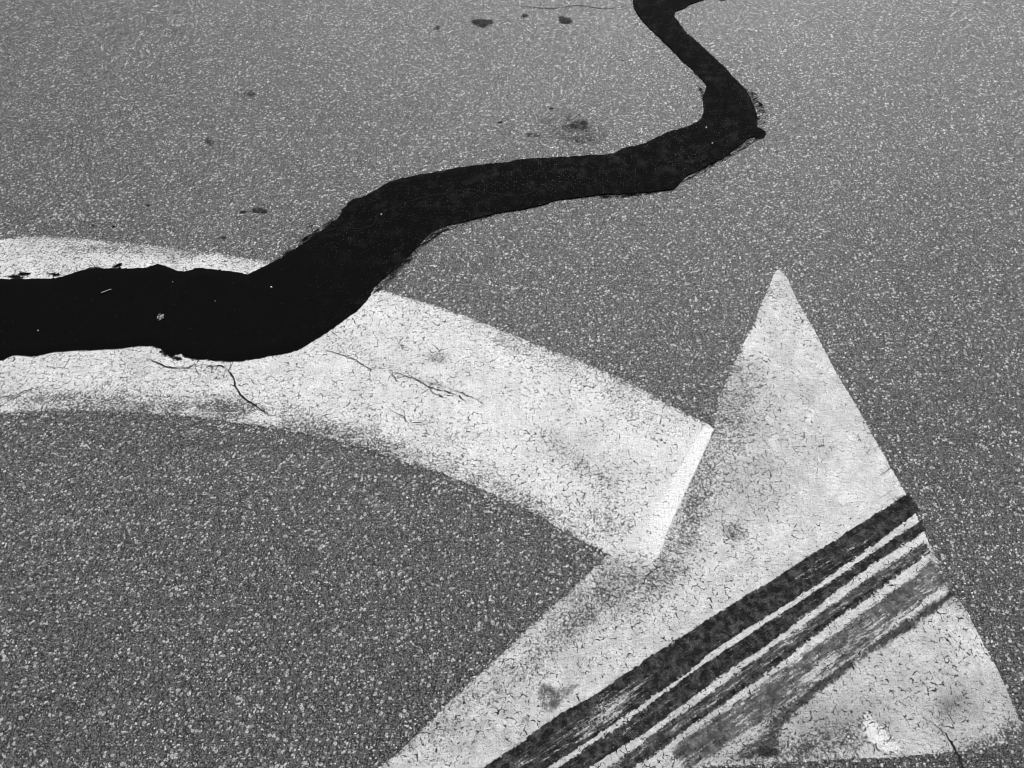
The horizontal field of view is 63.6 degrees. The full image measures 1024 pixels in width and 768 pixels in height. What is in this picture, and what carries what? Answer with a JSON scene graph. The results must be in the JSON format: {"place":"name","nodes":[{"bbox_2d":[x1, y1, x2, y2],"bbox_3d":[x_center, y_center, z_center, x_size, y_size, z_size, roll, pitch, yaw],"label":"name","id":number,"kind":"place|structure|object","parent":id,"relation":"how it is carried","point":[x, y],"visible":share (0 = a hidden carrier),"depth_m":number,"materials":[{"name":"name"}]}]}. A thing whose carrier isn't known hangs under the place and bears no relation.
{"place":"outdoors","nodes":[
{"label":"outdoors","id":0,"kind":"place"},
{"bbox_2d":[0,0,1023,767],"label":"road","id":1,"kind":"structure","parent":0,"point":[52,492],"depth_m":2.00,"materials":[{"name":"grey asphalt"}]},
{"bbox_2d":[250,208,267,212],"bbox_3d":[-0.656,-0.449,2.145,0.050,0.001,0.033,0,55,0],"label":"oil stain","id":2,"kind":"object","parent":1,"relation":"on","point":[256,210],"visible":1,"depth_m":2.15,"materials":[{"name":"black asphalt"}]},
{"bbox_2d":[0,0,766,360],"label":"tar seam","id":3,"kind":"object","parent":1,"relation":"on","point":[334,272],"visible":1,"depth_m":2.03,"materials":[{"name":"black asphalt"}]},
{"bbox_2d":[471,19,492,27],"bbox_3d":[-0.096,-1.159,2.642,0.074,0.001,0.073,-39,63,-24],"label":"oil stain","id":4,"kind":"object","parent":1,"relation":"on","point":[483,22],"visible":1,"depth_m":2.64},
{"bbox_2d":[0,236,1021,767],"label":"painted arrow","id":5,"kind":"object","parent":1,"relation":"on","point":[778,466],"visible":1,"depth_m":1.70,"materials":[{"name":"white paint"}]},
{"bbox_2d":[147,359,200,373],"bbox_3d":[-0.758,-0.045,1.861,0.139,0.001,0.028,13,56,9],"label":"crack","id":6,"kind":"object","parent":5,"relation":"on","point":[174,367],"visible":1,"depth_m":1.86,"materials":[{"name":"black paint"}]},
{"bbox_2d":[205,362,270,415],"bbox_3d":[-0.597,0.006,1.825,0.055,0.001,0.219,-38,63,-23],"label":"crack","id":7,"kind":"object","parent":5,"relation":"on","point":[237,388],"visible":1,"depth_m":1.82,"materials":[{"name":"black asphalt"}]},
{"bbox_2d":[325,350,374,380],"bbox_3d":[-0.373,-0.045,1.861,0.149,0.001,0.051,20,57,13],"label":"crack","id":8,"kind":"object","parent":5,"relation":"on","point":[354,359],"visible":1,"depth_m":1.87,"materials":[{"name":"grey paint"}]},
{"bbox_2d":[389,370,480,401],"bbox_3d":[-0.174,0.009,1.823,0.231,0.001,0.030,18,57,12],"label":"crack","id":9,"kind":"object","parent":5,"relation":"on","point":[432,387],"visible":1,"depth_m":1.82,"materials":[{"name":"grey paint"}]},
{"bbox_2d":[539,684,575,709],"bbox_3d":[0.086,0.548,1.447,0.089,0.001,0.057,0,55,0],"label":"oil stain","id":10,"kind":"object","parent":5,"relation":"on","point":[551,698],"visible":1,"depth_m":1.45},
{"bbox_2d":[484,493,917,767],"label":"tyre mark","id":11,"kind":"object","parent":5,"relation":"on","point":[675,660],"visible":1,"depth_m":1.50,"materials":[{"name":"rubber"}]},
{"bbox_2d":[558,520,925,767],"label":"tyre mark","id":12,"kind":"object","parent":5,"relation":"on","point":[699,679],"visible":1,"depth_m":1.48,"materials":[{"name":"rubber"}]},
{"bbox_2d":[608,543,929,767],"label":"tyre mark","id":13,"kind":"object","parent":5,"relation":"on","point":[663,736],"visible":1,"depth_m":1.48,"materials":[{"name":"rubber"}]},
{"bbox_2d":[673,561,946,766],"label":"tyre mark","id":14,"kind":"object","parent":5,"relation":"on","point":[770,692],"visible":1,"depth_m":1.47,"materials":[{"name":"black rubber"}]},
{"bbox_2d":[727,589,954,760],"bbox_3d":[0.599,0.510,1.473,0.574,0.001,0.066,-32,61,-20],"label":"tyre mark","id":15,"kind":"object","parent":5,"relation":"on","point":[767,746],"visible":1,"depth_m":1.45,"materials":[{"name":"rubber"}]},
{"bbox_2d":[515,5,611,8],"bbox_3d":[0.189,-1.228,2.690,0.357,0.001,0.021,0,55,0],"label":"crack","id":16,"kind":"object","parent":1,"relation":"on","point":[560,7],"visible":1,"depth_m":2.69,"materials":[{"name":"black asphalt"}]},
{"bbox_2d":[559,16,572,23],"bbox_3d":[0.171,-1.166,2.647,0.052,0.001,0.064,-15,56,-11],"label":"oil stain","id":17,"kind":"object","parent":1,"relation":"on","point":[565,21],"visible":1,"depth_m":2.65,"materials":[{"name":"black asphalt"}]},
{"bbox_2d":[539,114,606,147],"bbox_3d":[0.182,-0.719,2.334,0.164,0.001,0.222,-29,60,-19],"label":"oil stain","id":18,"kind":"object","parent":1,"relation":"on","point":[580,140],"visible":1,"depth_m":2.32,"materials":[{"name":"grey asphalt"}]},
{"bbox_2d":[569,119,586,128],"bbox_3d":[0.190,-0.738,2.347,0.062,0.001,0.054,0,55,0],"label":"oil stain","id":19,"kind":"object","parent":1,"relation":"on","point":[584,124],"visible":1,"depth_m":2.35,"materials":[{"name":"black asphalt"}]},
{"bbox_2d":[946,733,963,767],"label":"crack","id":20,"kind":"object","parent":1,"relation":"on","point":[959,757],"visible":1,"depth_m":1.39,"materials":[{"name":"black asphalt"}]}
]}

